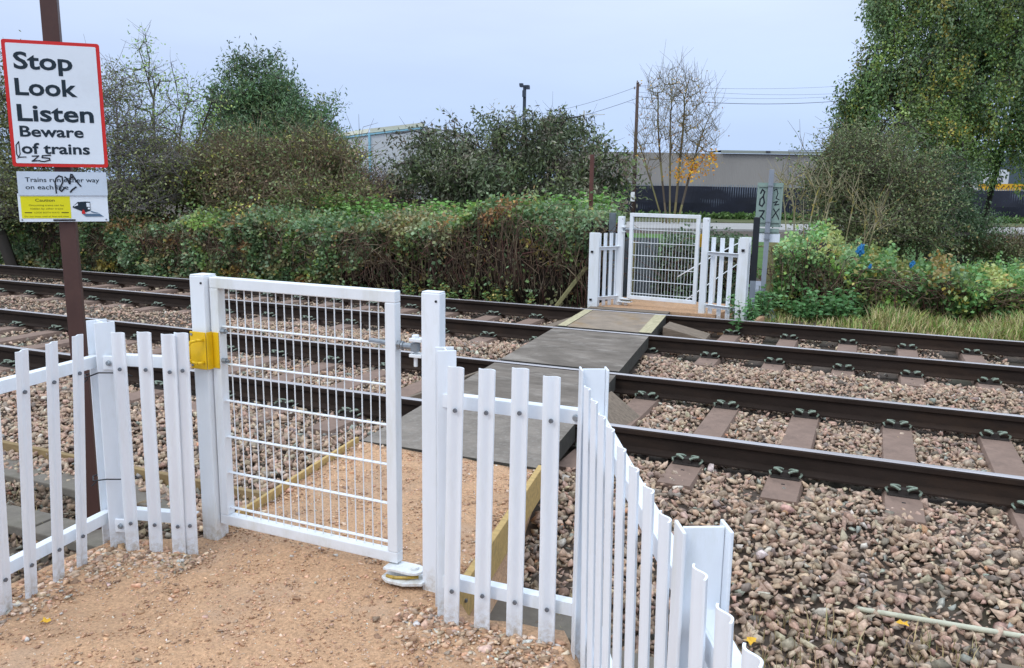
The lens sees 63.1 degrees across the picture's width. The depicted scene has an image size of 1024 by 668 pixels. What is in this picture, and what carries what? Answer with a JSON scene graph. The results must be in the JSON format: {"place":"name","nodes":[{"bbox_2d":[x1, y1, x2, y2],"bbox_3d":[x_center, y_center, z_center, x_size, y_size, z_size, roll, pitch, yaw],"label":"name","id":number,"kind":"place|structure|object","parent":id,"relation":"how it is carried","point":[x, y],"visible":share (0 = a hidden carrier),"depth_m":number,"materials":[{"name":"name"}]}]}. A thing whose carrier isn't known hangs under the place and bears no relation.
{"place":"outdoors","nodes":[
{"label":"outdoors","id":0,"kind":"place"},
{"bbox_2d":[0,442,579,667],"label":"path","id":1,"kind":"structure","parent":0,"point":[179,656],"depth_m":3.25,"materials":[{"name":"brown gravel"}]},
{"bbox_2d":[0,334,108,615],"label":"palisade fence","id":2,"kind":"object","parent":1,"relation":"on","point":[22,380],"visible":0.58,"depth_m":3.28,"materials":[{"name":"white paint"}]},
{"bbox_2d":[84,319,198,554],"bbox_3d":[-1.597,0.633,3.653,0.566,1.375,0.204,3,10,12],"label":"palisade fence","id":3,"kind":"object","parent":1,"relation":"on","point":[108,375],"visible":0.84,"depth_m":3.59,"materials":[{"name":"white paint"}]},
{"bbox_2d":[189,273,228,540],"bbox_3d":[-1.362,0.562,3.785,0.080,1.675,0.083,5,11,23],"label":"gate post","id":4,"kind":"object","parent":1,"relation":"on","point":[214,528],"visible":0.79,"depth_m":3.72,"materials":[{"name":"white paint"}]},
{"bbox_2d":[228,437,358,527],"bbox_3d":[-1.161,0.842,4.530,0.051,0.185,1.390,4,11,17],"label":"edging board","id":5,"kind":"object","parent":1,"relation":"on","point":[301,474],"visible":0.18,"depth_m":4.48,"materials":[{"name":"brown wood"}]},
{"bbox_2d":[459,465,540,614],"bbox_3d":[-0.029,0.956,3.990,0.051,0.185,1.518,3,11,14],"label":"edging board","id":6,"kind":"object","parent":1,"relation":"on","point":[499,551],"visible":0.41,"depth_m":3.88,"materials":[{"name":"yellow wood"}]},
{"bbox_2d":[435,347,577,644],"bbox_3d":[-0.037,0.763,3.033,0.607,1.385,0.190,5,11,23],"label":"palisade fence","id":7,"kind":"object","parent":1,"relation":"on","point":[453,401],"visible":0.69,"depth_m":2.97,"materials":[{"name":"white paint"}]},
{"bbox_2d":[571,367,763,667],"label":"palisade fence","id":8,"kind":"object","parent":1,"relation":"on","point":[694,567],"visible":1,"depth_m":1.93,"materials":[{"name":"white paint"}]},
{"bbox_2d":[0,0,1020,181],"label":"sky","id":9,"kind":"structure","parent":0,"point":[406,60],"materials":[{"name":"blue"}]},
{"bbox_2d":[0,179,1023,667],"bbox_3d":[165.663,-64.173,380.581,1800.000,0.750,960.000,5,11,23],"label":"ground","id":10,"kind":"structure","parent":0,"point":[950,355],"depth_m":4.63,"materials":[{"name":"gravel"}]},
{"bbox_2d":[0,321,39,334],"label":"sleeper","id":11,"kind":"object","parent":10,"relation":"on","point":[17,326],"visible":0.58,"depth_m":9.83,"materials":[{"name":"concrete"}]},
{"bbox_2d":[0,325,68,344],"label":"sleeper","id":12,"kind":"object","parent":10,"relation":"on","point":[48,333],"visible":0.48,"depth_m":9.38,"materials":[{"name":"concrete"}]},
{"bbox_2d":[1,0,108,529],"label":"warning sign","id":13,"kind":"object","parent":10,"relation":"on","point":[54,99],"visible":1,"depth_m":4.29,"materials":[{"name":"white metal"}]},
{"bbox_2d":[0,280,135,298],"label":"sleeper","id":14,"kind":"object","parent":10,"relation":"on","point":[110,285],"visible":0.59,"depth_m":13.60,"materials":[{"name":"concrete"}]},
{"bbox_2d":[0,30,140,265],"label":"shrub","id":15,"kind":"object","parent":10,"relation":"on","point":[8,174],"visible":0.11,"depth_m":15.81,"materials":[{"name":"green plant"}]},
{"bbox_2d":[0,334,160,371],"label":"sleeper","id":16,"kind":"object","parent":10,"relation":"on","point":[8,366],"visible":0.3,"depth_m":7.81,"materials":[{"name":"concrete"}]},
{"bbox_2d":[36,282,163,302],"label":"sleeper","id":17,"kind":"object","parent":10,"relation":"on","point":[139,287],"visible":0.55,"depth_m":13.36,"materials":[{"name":"concrete"}]},
{"bbox_2d":[65,285,188,305],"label":"sleeper","id":18,"kind":"object","parent":10,"relation":"on","point":[171,289],"visible":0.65,"depth_m":13.08,"materials":[{"name":"concrete"}]},
{"bbox_2d":[78,34,224,229],"bbox_3d":[-7.091,-3.405,15.802,3.294,4.411,2.893,0,10,-7],"label":"bare shrub","id":19,"kind":"object","parent":10,"relation":"on","point":[126,150],"visible":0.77,"depth_m":15.72,"materials":[{"name":"green plant"}]},
{"bbox_2d":[102,21,239,220],"bbox_3d":[-7.189,-4.043,17.606,3.050,5.052,2.185,5,11,23],"label":"sapling","id":20,"kind":"object","parent":10,"relation":"on","point":[149,76],"visible":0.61,"depth_m":17.46,"materials":[{"name":"green plant"}]},
{"bbox_2d":[129,290,250,312],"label":"sleeper","id":21,"kind":"object","parent":10,"relation":"on","point":[157,306],"visible":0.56,"depth_m":11.57,"materials":[{"name":"concrete"}]},
{"bbox_2d":[129,350,300,402],"bbox_3d":[-2.627,0.394,7.835,0.240,0.259,2.500,5,11,23],"label":"sleeper","id":22,"kind":"object","parent":10,"relation":"on","point":[158,391],"visible":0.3,"depth_m":7.92,"materials":[{"name":"concrete"}]},
{"bbox_2d":[111,103,416,224],"bbox_3d":[-4.841,-3.011,16.688,6.560,3.448,5.064,5,11,23],"label":"shrub","id":23,"kind":"object","parent":10,"relation":"on","point":[240,176],"visible":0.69,"depth_m":16.08,"materials":[{"name":"green plant"}]},
{"bbox_2d":[225,295,318,318],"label":"sleeper","id":24,"kind":"object","parent":10,"relation":"on","point":[296,300],"visible":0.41,"depth_m":12.14,"materials":[{"name":"concrete"}]},
{"bbox_2d":[176,33,368,183],"bbox_3d":[-6.137,-4.894,21.430,4.847,5.610,5.026,-1,10,-11],"label":"tree","id":25,"kind":"object","parent":10,"relation":"on","point":[270,94],"visible":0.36,"depth_m":21.39,"materials":[{"name":"green plant"}]},
{"bbox_2d":[192,356,354,409],"bbox_3d":[-2.018,0.450,7.587,0.240,0.259,2.500,5,11,23],"label":"sleeper","id":26,"kind":"object","parent":10,"relation":"on","point":[322,367],"visible":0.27,"depth_m":7.80,"materials":[{"name":"concrete"}]},
{"bbox_2d":[248,298,357,321],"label":"sleeper","id":27,"kind":"object","parent":10,"relation":"on","point":[338,304],"visible":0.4,"depth_m":10.99,"materials":[{"name":"concrete"}]},
{"bbox_2d":[240,362,408,424],"bbox_3d":[-1.440,0.506,7.336,0.240,0.259,2.500,5,11,23],"label":"sleeper","id":28,"kind":"object","parent":10,"relation":"on","point":[365,377],"visible":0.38,"depth_m":7.22,"materials":[{"name":"concrete"}]},
{"bbox_2d":[0,182,670,307],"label":"bramble hedge","id":29,"kind":"object","parent":10,"relation":"on","point":[522,248],"visible":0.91,"depth_m":13.40,"materials":[{"name":"green plant"}]},
{"bbox_2d":[262,192,385,218],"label":"weeds","id":30,"kind":"object","parent":29,"relation":"on","point":[332,199],"visible":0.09,"depth_m":15.49,"materials":[{"name":"green plant"}]},
{"bbox_2d":[320,198,434,224],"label":"weeds","id":31,"kind":"object","parent":29,"relation":"on","point":[372,206],"visible":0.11,"depth_m":15.32,"materials":[{"name":"green plant"}]},
{"bbox_2d":[383,198,487,219],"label":"weeds","id":32,"kind":"object","parent":29,"relation":"on","point":[435,208],"visible":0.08,"depth_m":15.18,"materials":[{"name":"green plant"}]},
{"bbox_2d":[551,186,627,264],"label":"weeds","id":33,"kind":"object","parent":29,"relation":"on","point":[600,197],"visible":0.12,"depth_m":13.45,"materials":[{"name":"green plant"}]},
{"bbox_2d":[289,301,384,325],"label":"sleeper","id":34,"kind":"object","parent":10,"relation":"on","point":[373,305],"visible":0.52,"depth_m":11.58,"materials":[{"name":"concrete"}]},
{"bbox_2d":[327,304,420,330],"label":"sleeper","id":35,"kind":"object","parent":10,"relation":"on","point":[410,309],"visible":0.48,"depth_m":10.41,"materials":[{"name":"concrete"}]},
{"bbox_2d":[321,150,433,213],"bbox_3d":[-3.268,-2.957,19.208,3.725,2.646,3.885,0,10,-7],"label":"bare shrub","id":36,"kind":"object","parent":10,"relation":"on","point":[396,195],"visible":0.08,"depth_m":18.93,"materials":[{"name":"brown plant"}]},
{"bbox_2d":[338,123,475,198],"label":"shed","id":37,"kind":"structure","parent":10,"relation":"on","point":[371,137],"depth_m":110.64,"materials":[{"name":"grey metal"}]},
{"bbox_2d":[421,290,444,592],"bbox_3d":[-0.312,0.661,3.321,0.080,1.675,0.053,5,11,23],"label":"gate post","id":38,"kind":"object","parent":10,"relation":"on","point":[433,317],"visible":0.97,"depth_m":3.24,"materials":[{"name":"white paint"}]},
{"bbox_2d":[189,276,423,586],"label":"pedestrian gate","id":39,"kind":"structure","parent":38,"relation":"attached to","point":[399,572],"depth_m":3.51,"materials":[{"name":"white metal"}]},
{"bbox_2d":[402,278,470,298],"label":"weeds","id":40,"kind":"object","parent":10,"relation":"on","point":[440,288],"visible":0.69,"depth_m":12.62,"materials":[{"name":"green plant"}]},
{"bbox_2d":[421,311,509,337],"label":"sleeper","id":41,"kind":"object","parent":10,"relation":"on","point":[492,316],"visible":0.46,"depth_m":11.04,"materials":[{"name":"concrete"}]},
{"bbox_2d":[463,284,535,303],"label":"weeds","id":42,"kind":"object","parent":10,"relation":"on","point":[496,296],"visible":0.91,"depth_m":12.33,"materials":[{"name":"green plant"}]},
{"bbox_2d":[466,314,553,343],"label":"sleeper","id":43,"kind":"object","parent":10,"relation":"on","point":[487,338],"visible":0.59,"depth_m":9.87,"materials":[{"name":"concrete"}]},
{"bbox_2d":[371,99,651,223],"bbox_3d":[0.004,-3.330,17.906,5.943,3.939,4.441,2,10,5],"label":"shrub","id":44,"kind":"object","parent":10,"relation":"on","point":[468,170],"visible":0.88,"depth_m":17.45,"materials":[{"name":"green plant"}]},
{"bbox_2d":[0,267,1023,667],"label":"ballast","id":45,"kind":"structure","parent":10,"relation":"on","point":[818,505],"depth_m":4.75,"materials":[{"name":"gravel"}]},
{"bbox_2d":[3,457,48,483],"bbox_3d":[-3.396,0.921,5.639,0.606,0.060,0.266,5,11,23],"label":"trough lid","id":46,"kind":"object","parent":45,"relation":"on","point":[12,474],"visible":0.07,"depth_m":5.53,"materials":[{"name":"grey concrete"}]},
{"bbox_2d":[6,504,50,536],"bbox_3d":[-2.977,1.085,4.911,0.603,0.060,0.229,5,11,23],"label":"trough lid","id":47,"kind":"object","parent":45,"relation":"on","point":[14,518],"visible":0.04,"depth_m":4.83,"materials":[{"name":"grey concrete"}]},
{"bbox_2d":[33,468,74,497],"bbox_3d":[-2.826,0.973,5.400,0.606,0.060,0.267,5,11,23],"label":"trough lid","id":48,"kind":"object","parent":45,"relation":"on","point":[68,488],"visible":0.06,"depth_m":5.35,"materials":[{"name":"grey concrete"}]},
{"bbox_2d":[35,518,102,550],"bbox_3d":[-2.407,1.136,4.671,0.600,0.060,0.220,5,11,21],"label":"trough lid","id":49,"kind":"object","parent":45,"relation":"on","point":[94,537],"visible":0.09,"depth_m":4.64,"materials":[{"name":"grey concrete"}]},
{"bbox_2d":[2,440,266,500],"bbox_3d":[-3.667,0.795,5.951,4.800,0.080,0.040,5,11,23],"label":"timber board","id":50,"kind":"object","parent":45,"relation":"on","point":[14,446],"depth_m":5.38,"materials":[{"name":"brown wood"}]},
{"bbox_2d":[135,485,198,508],"bbox_3d":[-2.257,1.024,5.161,0.603,0.060,0.257,5,11,23],"label":"trough lid","id":51,"kind":"object","parent":45,"relation":"on","point":[140,496],"visible":0.11,"depth_m":5.10,"materials":[{"name":"grey concrete"}]},
{"bbox_2d":[306,380,421,435],"bbox_3d":[-0.887,0.554,7.094,0.240,0.259,2.500,5,11,23],"label":"sleeper","id":52,"kind":"object","parent":45,"relation":"in","point":[411,389],"visible":0.2,"depth_m":6.23,"materials":[{"name":"concrete"}]},
{"bbox_2d":[0,345,1023,508],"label":"rail","id":53,"kind":"object","parent":52,"relation":"on","point":[1006,490],"depth_m":5.24,"materials":[{"name":"metal"}]},
{"bbox_2d":[0,308,1023,439],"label":"rail","id":54,"kind":"object","parent":52,"relation":"on","point":[967,421],"depth_m":6.80,"materials":[{"name":"metal"}]},
{"bbox_2d":[361,405,574,468],"bbox_3d":[-0.245,0.695,5.406,1.256,0.130,0.955,5,11,23],"label":"crossing board","id":55,"kind":"object","parent":45,"relation":"on","point":[411,423],"visible":0.27,"depth_m":5.31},
{"bbox_2d":[490,600,602,643],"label":"concrete slab","id":56,"kind":"structure","parent":45,"relation":"on","point":[498,613],"depth_m":3.77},
{"bbox_2d":[655,400,743,492],"bbox_3d":[1.456,0.766,6.113,0.240,0.259,2.500,5,11,23],"label":"sleeper","id":57,"kind":"object","parent":45,"relation":"in","point":[718,420],"visible":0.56,"depth_m":5.35,"materials":[{"name":"concrete"}]},
{"bbox_2d":[758,408,821,505],"bbox_3d":[2.017,0.817,5.900,0.240,0.259,2.500,5,11,23],"label":"sleeper","id":58,"kind":"object","parent":45,"relation":"in","point":[800,431],"visible":0.56,"depth_m":5.13,"materials":[{"name":"concrete"}]},
{"bbox_2d":[880,419,926,526],"bbox_3d":[2.609,0.874,5.634,0.240,0.259,2.500,5,11,23],"label":"sleeper","id":59,"kind":"object","parent":45,"relation":"in","point":[900,447],"visible":0.52,"depth_m":5.47,"materials":[{"name":"concrete"}]},
{"bbox_2d":[856,606,1023,637],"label":"pipe","id":60,"kind":"object","parent":45,"relation":"on","point":[941,622],"visible":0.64,"depth_m":3.67,"materials":[{"name":"plastic"}]},
{"bbox_2d":[973,429,1023,544],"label":"sleeper","id":61,"kind":"object","parent":45,"relation":"on","point":[1001,455],"visible":0.44,"depth_m":5.51,"materials":[{"name":"concrete"}]},
{"bbox_2d":[0,265,1023,356],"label":"rail","id":62,"kind":"object","parent":10,"relation":"on","point":[919,341],"depth_m":10.15,"materials":[{"name":"metal"}]},
{"bbox_2d":[587,232,619,308],"bbox_3d":[1.235,-0.661,11.074,0.504,1.365,0.145,-3,11,-23],"label":"palisade fence","id":63,"kind":"object","parent":10,"relation":"on","point":[595,249],"visible":0.8,"depth_m":11.00,"materials":[{"name":"white paint"}]},
{"bbox_2d":[606,213,615,300],"bbox_3d":[1.427,-1.038,12.011,0.085,1.400,0.070,5,11,23],"label":"steel post","id":64,"kind":"object","parent":10,"relation":"on","point":[612,220],"visible":0.51,"depth_m":11.94,"materials":[{"name":"grey metal"}]},
{"bbox_2d":[559,391,663,472],"bbox_3d":[0.859,0.712,6.376,0.240,0.259,2.500,5,11,23],"label":"sleeper","id":65,"kind":"object","parent":10,"relation":"on","point":[643,405],"visible":0.29,"depth_m":6.65,"materials":[{"name":"concrete"}]},
{"bbox_2d":[464,362,615,406],"bbox_3d":[0.162,0.476,6.650,1.265,0.130,1.327,5,11,23],"label":"crossing board","id":66,"kind":"object","parent":65,"relation":"on","point":[569,387],"visible":0.35,"depth_m":6.76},
{"bbox_2d":[608,391,639,424],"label":"timber ramp","id":67,"kind":"structure","parent":65,"relation":"on","point":[620,412],"depth_m":6.32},
{"bbox_2d":[615,216,625,304],"bbox_3d":[1.443,-0.735,11.194,0.080,1.675,0.083,5,11,23],"label":"gate post","id":68,"kind":"object","parent":10,"relation":"on","point":[620,261],"visible":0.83,"depth_m":11.12,"materials":[{"name":"white paint"}]},
{"bbox_2d":[617,213,701,304],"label":"pedestrian gate","id":69,"kind":"structure","parent":68,"relation":"attached to","point":[697,245],"depth_m":10.79,"materials":[{"name":"metal"}]},
{"bbox_2d":[630,80,640,219],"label":"utility pole","id":70,"kind":"object","parent":10,"relation":"on","point":[633,195],"visible":0.81,"depth_m":50.01,"materials":[{"name":"wood"}]},
{"bbox_2d":[623,237,658,296],"bbox_3d":[1.953,-0.890,12.727,0.541,1.150,0.122,1,10,1],"label":"sheet fence","id":71,"kind":"object","parent":10,"relation":"on","point":[637,286],"visible":0.42,"depth_m":12.74,"materials":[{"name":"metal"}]},
{"bbox_2d":[638,347,665,360],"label":"sleeper","id":72,"kind":"object","parent":10,"relation":"on","point":[649,352],"visible":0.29,"depth_m":8.85,"materials":[{"name":"concrete"}]},
{"bbox_2d":[500,328,648,373],"bbox_3d":[0.691,0.192,8.262,1.275,0.130,1.793,5,11,23],"label":"crossing board","id":73,"kind":"object","parent":72,"relation":"on","point":[611,352],"visible":0.65,"depth_m":8.09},
{"bbox_2d":[558,309,665,334],"bbox_3d":[1.224,-0.098,9.904,1.196,0.134,1.328,5,11,23],"label":"crossing board","id":74,"kind":"object","parent":72,"relation":"on","point":[635,323],"visible":0.62,"depth_m":9.78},
{"bbox_2d":[627,43,730,222],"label":"bare tree","id":75,"kind":"object","parent":10,"relation":"on","point":[690,168],"visible":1,"depth_m":46.88,"materials":[{"name":"brown plant"}]},
{"bbox_2d":[662,322,709,339],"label":"timber ramp","id":76,"kind":"structure","parent":10,"relation":"on","point":[671,329],"depth_m":9.63,"materials":[{"name":"grey wood"}]},
{"bbox_2d":[624,221,759,303],"bbox_3d":[2.880,-1.111,13.113,2.172,1.358,1.911,5,11,23],"label":"dark bush","id":77,"kind":"object","parent":10,"relation":"on","point":[667,261],"visible":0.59,"depth_m":12.66,"materials":[{"name":"green plant"}]},
{"bbox_2d":[698,218,710,313],"bbox_3d":[2.418,-0.614,10.547,0.080,1.695,0.083,5,11,23],"label":"gate post","id":78,"kind":"object","parent":10,"relation":"on","point":[704,266],"visible":0.78,"depth_m":10.47,"materials":[{"name":"white paint"}]},
{"bbox_2d":[693,329,743,366],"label":"sleeper","id":79,"kind":"object","parent":10,"relation":"on","point":[709,358],"visible":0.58,"depth_m":8.67,"materials":[{"name":"concrete"}]},
{"bbox_2d":[705,237,751,319],"bbox_3d":[2.651,-0.512,10.308,0.126,1.385,0.573,-8,14,-41],"label":"palisade fence","id":80,"kind":"object","parent":10,"relation":"on","point":[743,255],"visible":0.73,"depth_m":10.25,"materials":[{"name":"white paint"}]},
{"bbox_2d":[725,293,760,330],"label":"weeds","id":81,"kind":"object","parent":10,"relation":"on","point":[749,307],"visible":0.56,"depth_m":10.18,"materials":[{"name":"green plant"}]},
{"bbox_2d":[748,217,759,315],"bbox_3d":[3.070,-0.770,10.602,0.075,1.420,0.055,5,11,23],"label":"steel post","id":82,"kind":"object","parent":10,"relation":"on","point":[755,246],"visible":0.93,"depth_m":10.54,"materials":[{"name":"black metal"}]},
{"bbox_2d":[734,283,776,320],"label":"weeds","id":83,"kind":"object","parent":10,"relation":"on","point":[766,307],"visible":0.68,"depth_m":11.11,"materials":[{"name":"green plant"}]},
{"bbox_2d":[755,170,783,315],"bbox_3d":[3.397,-1.171,11.162,0.345,2.020,0.084,4,11,15],"label":"signpost","id":84,"kind":"object","parent":10,"relation":"on","point":[769,203],"visible":0.79,"depth_m":11.10,"materials":[{"name":"grey metal"}]},
{"bbox_2d":[567,150,991,187],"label":"warehouse","id":85,"kind":"structure","parent":10,"relation":"on","point":[740,169],"depth_m":75.18,"materials":[{"name":"grey metal"}]},
{"bbox_2d":[759,334,800,371],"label":"sleeper","id":86,"kind":"object","parent":10,"relation":"on","point":[788,341],"visible":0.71,"depth_m":8.43,"materials":[{"name":"concrete"}]},
{"bbox_2d":[771,284,833,321],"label":"weeds","id":87,"kind":"object","parent":10,"relation":"on","point":[797,310],"visible":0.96,"depth_m":11.16,"materials":[{"name":"green plant"}]},
{"bbox_2d":[596,183,1023,219],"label":"screened fence","id":88,"kind":"object","parent":10,"relation":"on","point":[710,199],"visible":0.21,"depth_m":54.87,"materials":[{"name":"metal"}]},
{"bbox_2d":[758,133,895,248],"bbox_3d":[5.449,-2.066,14.423,2.411,2.745,0.950,1,10,3],"label":"bare shrub","id":89,"kind":"object","parent":10,"relation":"on","point":[876,212],"visible":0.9,"depth_m":14.33,"materials":[{"name":"brown plant"}]},
{"bbox_2d":[830,338,858,381],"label":"sleeper","id":90,"kind":"object","parent":10,"relation":"on","point":[848,346],"visible":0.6,"depth_m":9.09,"materials":[{"name":"concrete"}]},
{"bbox_2d":[820,287,869,321],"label":"weeds","id":91,"kind":"object","parent":10,"relation":"on","point":[841,308],"visible":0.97,"depth_m":11.09,"materials":[{"name":"green plant"}]},
{"bbox_2d":[709,214,1023,322],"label":"bramble patch","id":92,"kind":"object","parent":10,"relation":"on","point":[944,286],"visible":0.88,"depth_m":11.39,"materials":[{"name":"green plant"}]},
{"bbox_2d":[763,297,1023,340],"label":"grass","id":93,"kind":"structure","parent":10,"relation":"on","point":[989,328],"depth_m":10.43,"materials":[{"name":"green plant"}]},
{"bbox_2d":[895,343,924,387],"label":"sleeper","id":94,"kind":"object","parent":10,"relation":"on","point":[910,377],"visible":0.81,"depth_m":7.91,"materials":[{"name":"concrete"}]},
{"bbox_2d":[0,280,1023,385],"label":"rail","id":95,"kind":"object","parent":94,"relation":"on","point":[970,371],"depth_m":8.85,"materials":[{"name":"metal"}]},
{"bbox_2d":[817,0,1023,265],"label":"weeping tree","id":96,"kind":"object","parent":10,"relation":"on","point":[990,35],"visible":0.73,"depth_m":20.35,"materials":[{"name":"green plant"}]},
{"bbox_2d":[874,137,1023,260],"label":"bush","id":97,"kind":"object","parent":10,"relation":"on","point":[978,220],"visible":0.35,"depth_m":17.92,"materials":[{"name":"green plant"}]},
{"bbox_2d":[890,90,1007,257],"bbox_3d":[10.118,-3.604,19.557,2.610,4.375,2.136,5,11,23],"label":"tree","id":98,"kind":"object","parent":10,"relation":"on","point":[927,125],"visible":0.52,"depth_m":19.25,"materials":[{"name":"green plant"}]},
{"bbox_2d":[922,218,1023,269],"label":"bush","id":99,"kind":"object","parent":10,"relation":"on","point":[1013,246],"visible":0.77,"depth_m":18.64,"materials":[{"name":"green plant"}]},
{"bbox_2d":[956,348,1005,396],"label":"sleeper","id":100,"kind":"object","parent":10,"relation":"on","point":[971,356],"visible":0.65,"depth_m":8.66,"materials":[{"name":"concrete"}]},
{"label":"sleeper","id":101,"kind":"object","parent":10,"relation":"on","visible":0},
{"bbox_2d":[588,306,669,314],"bbox_3d":[1.503,-0.250,10.779,1.072,0.130,0.220,5,11,23],"label":"crossing board","id":102,"kind":"object","parent":101,"relation":"on","point":[630,310],"visible":0.27,"depth_m":10.73,"materials":[{"name":"grey wood"}]},
{"bbox_2d":[599,297,764,335],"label":"path","id":103,"kind":"structure","parent":0,"point":[681,309],"depth_m":11.02,"materials":[{"name":"brown gravel"}]},
{"bbox_2d":[625,222,1023,235],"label":"road","id":104,"kind":"structure","parent":0,"point":[720,226],"depth_m":44.36,"materials":[{"name":"grey asphalt"}]},
{"bbox_2d":[625,217,1023,226],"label":"verge","id":105,"kind":"structure","parent":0,"point":[637,219],"depth_m":51.02,"materials":[{"name":"green plant"}]},
{"bbox_2d":[621,209,1023,223],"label":"hedge","id":106,"kind":"object","parent":105,"relation":"on","point":[729,215],"visible":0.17,"depth_m":54.08,"materials":[{"name":"green plant"}]},
{"bbox_2d":[626,233,1023,276],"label":"lawn","id":107,"kind":"structure","parent":0,"point":[760,249],"depth_m":26.11,"materials":[{"name":"green plant"}]},
{"bbox_2d":[772,97,982,264],"bbox_3d":[7.476,-2.789,17.075,4.000,4.140,4.183,-1,10,-11],"label":"bush","id":108,"kind":"object","parent":107,"relation":"on","point":[879,174],"visible":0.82,"depth_m":16.81,"materials":[{"name":"green plant"}]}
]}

